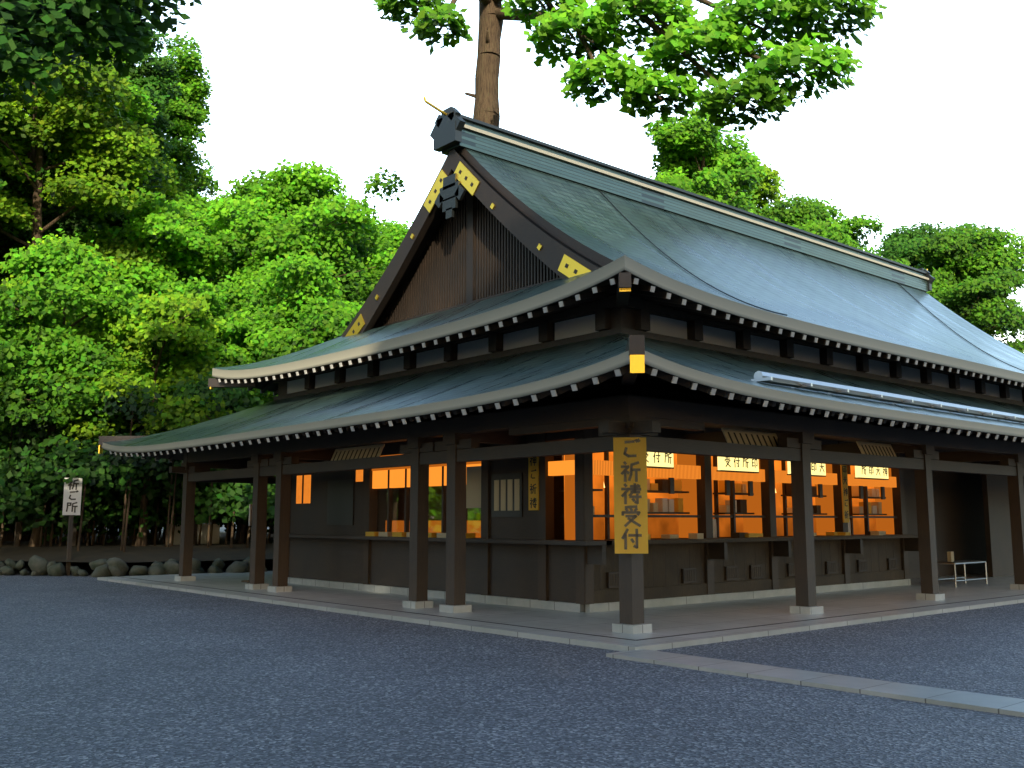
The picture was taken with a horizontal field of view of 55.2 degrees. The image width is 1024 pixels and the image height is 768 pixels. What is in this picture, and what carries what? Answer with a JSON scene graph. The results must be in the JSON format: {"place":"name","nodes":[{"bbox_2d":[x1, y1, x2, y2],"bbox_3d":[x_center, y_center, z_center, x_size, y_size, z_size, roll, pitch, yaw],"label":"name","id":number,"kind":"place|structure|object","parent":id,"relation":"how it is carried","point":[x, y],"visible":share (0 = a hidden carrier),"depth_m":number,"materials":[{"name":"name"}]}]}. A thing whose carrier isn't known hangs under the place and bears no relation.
{"place":"outdoors","nodes":[
{"label":"outdoors","id":0,"kind":"place"},
{"bbox_2d":[0,523,273,561],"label":"forest floor soil","id":1,"kind":"structure","parent":0,"point":[158,552],"depth_m":26.49,"materials":[{"name":"brown soil"}]},
{"bbox_2d":[0,70,11,188],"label":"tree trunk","id":2,"kind":"object","parent":1,"relation":"on","point":[2,183],"visible":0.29,"depth_m":30.84,"materials":[{"name":"green plant"}]},
{"bbox_2d":[0,305,47,446],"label":"tree","id":3,"kind":"object","parent":1,"relation":"on","point":[7,428],"visible":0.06,"depth_m":28.25,"materials":[{"name":"green plant"}]},
{"bbox_2d":[0,143,51,265],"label":"tree","id":4,"kind":"object","parent":1,"relation":"on","point":[3,250],"visible":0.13,"depth_m":38.46,"materials":[{"name":"green plant"}]},
{"bbox_2d":[0,227,129,542],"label":"tree","id":5,"kind":"object","parent":1,"relation":"on","point":[86,327],"visible":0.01,"depth_m":30.62,"materials":[{"name":"green plant"}]},
{"bbox_2d":[0,79,131,536],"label":"tree","id":6,"kind":"object","parent":1,"relation":"on","point":[78,222],"visible":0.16,"depth_m":38.13,"materials":[{"name":"green plant"}]},
{"bbox_2d":[0,228,160,546],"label":"tree","id":7,"kind":"object","parent":1,"relation":"on","point":[41,343],"visible":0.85,"depth_m":27.08,"materials":[{"name":"green plant"}]},
{"bbox_2d":[0,49,168,538],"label":"tree","id":8,"kind":"object","parent":1,"relation":"on","point":[137,109],"visible":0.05,"depth_m":41.46,"materials":[{"name":"green plant"}]},
{"bbox_2d":[0,5,179,540],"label":"tree","id":9,"kind":"object","parent":1,"relation":"on","point":[90,135],"visible":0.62,"depth_m":35.38,"materials":[{"name":"green plant"}]},
{"bbox_2d":[43,5,185,536],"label":"tree","id":10,"kind":"object","parent":1,"relation":"on","point":[156,84],"visible":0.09,"depth_m":45.63,"materials":[{"name":"green plant"}]},
{"bbox_2d":[57,154,181,535],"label":"tree","id":11,"kind":"object","parent":1,"relation":"on","point":[174,191],"depth_m":48.49,"materials":[{"name":"green plant"}]},
{"bbox_2d":[14,479,243,546],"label":"trunks","id":12,"kind":"object","parent":1,"relation":"on","point":[216,533],"visible":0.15,"depth_m":30.35,"materials":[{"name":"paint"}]},
{"bbox_2d":[0,360,275,551],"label":"trees","id":13,"kind":"object","parent":1,"relation":"on","point":[113,491],"visible":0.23,"depth_m":27.37,"materials":[{"name":"green plant"}]},
{"bbox_2d":[26,287,255,545],"bbox_3d":[-10.627,1.067,28.818,6.179,7.945,5.742,7,-10,-40],"label":"tree","id":14,"kind":"object","parent":1,"relation":"on","point":[180,321],"visible":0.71,"depth_m":28.34,"materials":[{"name":"green plant"}]},
{"bbox_2d":[69,191,232,538],"bbox_3d":[-14.630,-0.832,39.153,8.284,14.587,8.405,7,-10,-40],"label":"tree","id":15,"kind":"object","parent":1,"relation":"on","point":[159,225],"visible":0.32,"depth_m":38.41,"materials":[{"name":"green plant"}]},
{"bbox_2d":[146,31,221,201],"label":"tree","id":16,"kind":"object","parent":1,"relation":"on","point":[188,112],"visible":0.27,"depth_m":52.40,"materials":[{"name":"green plant"}]},
{"bbox_2d":[116,276,272,513],"bbox_3d":[-9.819,0.855,31.084,6.289,8.993,5.437,0,-8,-1],"label":"tree","id":17,"kind":"object","parent":1,"relation":"on","point":[229,349],"visible":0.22,"depth_m":31.34,"materials":[{"name":"green plant"}]},
{"bbox_2d":[183,170,209,200],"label":"tree","id":18,"kind":"object","parent":1,"relation":"on","point":[198,192],"visible":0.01,"depth_m":59.48,"materials":[{"name":"green plant"}]},
{"bbox_2d":[165,192,243,286],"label":"tree","id":19,"kind":"object","parent":1,"relation":"on","point":[193,205],"visible":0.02,"depth_m":45.17,"materials":[{"name":"green plant"}]},
{"bbox_2d":[170,265,297,539],"bbox_3d":[-9.654,0.672,37.133,5.359,11.072,7.462,-2,-8,17],"label":"tree","id":20,"kind":"object","parent":1,"relation":"on","point":[234,298],"visible":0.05,"depth_m":36.49,"materials":[{"name":"green plant"}]},
{"bbox_2d":[205,175,264,526],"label":"tree","id":21,"kind":"object","parent":1,"relation":"on","point":[224,196],"visible":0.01,"depth_m":50.96,"materials":[{"name":"green plant"}]},
{"bbox_2d":[174,250,362,411],"bbox_3d":[-6.713,0.341,31.035,7.803,9.990,6.425,7,-10,-40],"label":"tree","id":22,"kind":"object","parent":1,"relation":"on","point":[304,285],"visible":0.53,"depth_m":31.27,"materials":[{"name":"green plant"}]},
{"bbox_2d":[166,158,405,365],"bbox_3d":[-9.225,-1.123,41.940,12.009,15.938,10.663,-3,-8,21],"label":"tree","id":23,"kind":"object","parent":1,"relation":"on","point":[299,209],"visible":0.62,"depth_m":39.20,"materials":[{"name":"green plant"}]},
{"bbox_2d":[363,247,395,300],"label":"tree","id":24,"kind":"object","parent":1,"relation":"on","point":[380,266],"visible":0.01,"depth_m":45.68,"materials":[{"name":"green plant"}]},
{"bbox_2d":[372,216,412,251],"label":"tree","id":25,"kind":"object","parent":1,"relation":"on","point":[397,234],"visible":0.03,"depth_m":54.00,"materials":[{"name":"green plant"}]},
{"bbox_2d":[643,103,776,220],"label":"tree","id":26,"kind":"object","parent":1,"relation":"on","point":[688,146],"visible":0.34,"depth_m":50.44,"materials":[{"name":"green plant"}]},
{"bbox_2d":[694,166,754,210],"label":"tree","id":27,"kind":"object","parent":1,"relation":"on","point":[738,200],"depth_m":53.44,"materials":[{"name":"green plant"}]},
{"bbox_2d":[712,149,785,214],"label":"tree","id":28,"kind":"object","parent":1,"relation":"on","point":[770,190],"visible":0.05,"depth_m":63.65,"materials":[{"name":"green plant"}]},
{"bbox_2d":[760,193,917,268],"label":"tree","id":29,"kind":"object","parent":1,"relation":"on","point":[808,214],"visible":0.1,"depth_m":54.10,"materials":[{"name":"green plant"}]},
{"bbox_2d":[871,220,1008,337],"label":"foliage","id":30,"kind":"object","parent":1,"relation":"on","point":[905,245],"visible":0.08,"depth_m":68.65,"materials":[{"name":"green plant"}]},
{"bbox_2d":[0,559,1023,767],"bbox_3d":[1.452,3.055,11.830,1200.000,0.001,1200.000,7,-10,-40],"label":"gravel ground","id":31,"kind":"structure","parent":0,"point":[95,672],"depth_m":7.98,"materials":[{"name":"grey gravel"}]},
{"bbox_2d":[62,476,81,575],"bbox_3d":[-11.329,3.622,25.154,0.420,2.540,0.162,4,-9,-24],"label":"signpost","id":32,"kind":"object","parent":31,"relation":"on","point":[72,499],"visible":0.98,"depth_m":25.15,"materials":[{"name":"white wood"}]},
{"bbox_2d":[0,0,202,104],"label":"tree","id":33,"kind":"object","parent":31,"relation":"on","point":[44,27],"visible":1,"depth_m":15.99,"materials":[{"name":"green plant"}]},
{"bbox_2d":[0,555,266,576],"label":"boulders","id":34,"kind":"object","parent":31,"relation":"on","point":[109,567],"depth_m":24.69,"materials":[{"name":"grey stone"}]},
{"bbox_2d":[372,0,887,131],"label":"tree","id":35,"kind":"object","parent":31,"relation":"on","point":[724,33],"visible":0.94,"depth_m":29.93,"materials":[{"name":"green plant"}]},
{"bbox_2d":[655,166,735,204],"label":"tree","id":36,"kind":"object","parent":31,"relation":"on","point":[713,179],"depth_m":46.81,"materials":[{"name":"green plant"}]},
{"bbox_2d":[606,649,1023,716],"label":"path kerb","id":37,"kind":"structure","parent":31,"relation":"on","point":[1011,706],"depth_m":8.33,"materials":[{"name":"stone"}]},
{"bbox_2d":[909,223,1023,353],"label":"tree","id":38,"kind":"object","parent":31,"relation":"on","point":[979,275],"visible":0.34,"depth_m":56.36,"materials":[{"name":"green plant"}]},
{"bbox_2d":[97,571,1023,650],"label":"stone platform","id":39,"kind":"structure","parent":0,"point":[678,626],"depth_m":14.65,"materials":[{"name":"stone"}]},
{"bbox_2d":[241,504,251,582],"bbox_3d":[-5.684,3.478,21.424,0.310,1.680,0.300,7,-10,-40],"label":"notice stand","id":40,"kind":"object","parent":39,"relation":"on","point":[249,524],"visible":0.35,"depth_m":21.33,"materials":[{"name":"brown wood"}]},
{"bbox_2d":[169,394,1023,633],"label":"timber frame","id":41,"kind":"object","parent":39,"relation":"on","point":[455,444],"visible":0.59,"depth_m":15.20,"materials":[{"name":"brown wood"}]},
{"bbox_2d":[98,333,1023,462],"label":"hall roof","id":42,"kind":"structure","parent":41,"relation":"on","point":[534,375],"depth_m":14.45,"materials":[{"name":"metal"}]},
{"bbox_2d":[208,96,1023,405],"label":"upper roof","id":43,"kind":"structure","parent":42,"relation":"on","point":[512,242],"depth_m":19.52,"materials":[{"name":"metal"}]},
{"bbox_2d":[613,437,647,553],"bbox_3d":[1.442,1.353,11.930,0.400,1.400,0.112,-1,-8,4],"label":"hanging sign","id":44,"kind":"object","parent":41,"relation":"attached to","point":[630,499],"visible":1,"depth_m":11.88,"materials":[{"name":"yellow"}]},
{"bbox_2d":[937,552,987,586],"bbox_3d":[9.334,3.839,20.425,1.432,0.690,0.482,7,-10,-40],"label":"table","id":45,"kind":"object","parent":39,"relation":"on","point":[950,558],"visible":0.84,"depth_m":20.23,"materials":[{"name":"silver metal"}]},
{"bbox_2d":[136,0,1023,342],"label":"sky","id":46,"kind":"structure","parent":0,"point":[930,126],"materials":[{"name":"white"}]},
{"bbox_2d":[271,382,1023,612],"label":"building walls","id":47,"kind":"structure","parent":0,"point":[540,534],"depth_m":17.29,"materials":[{"name":"brown wood"}]}
]}

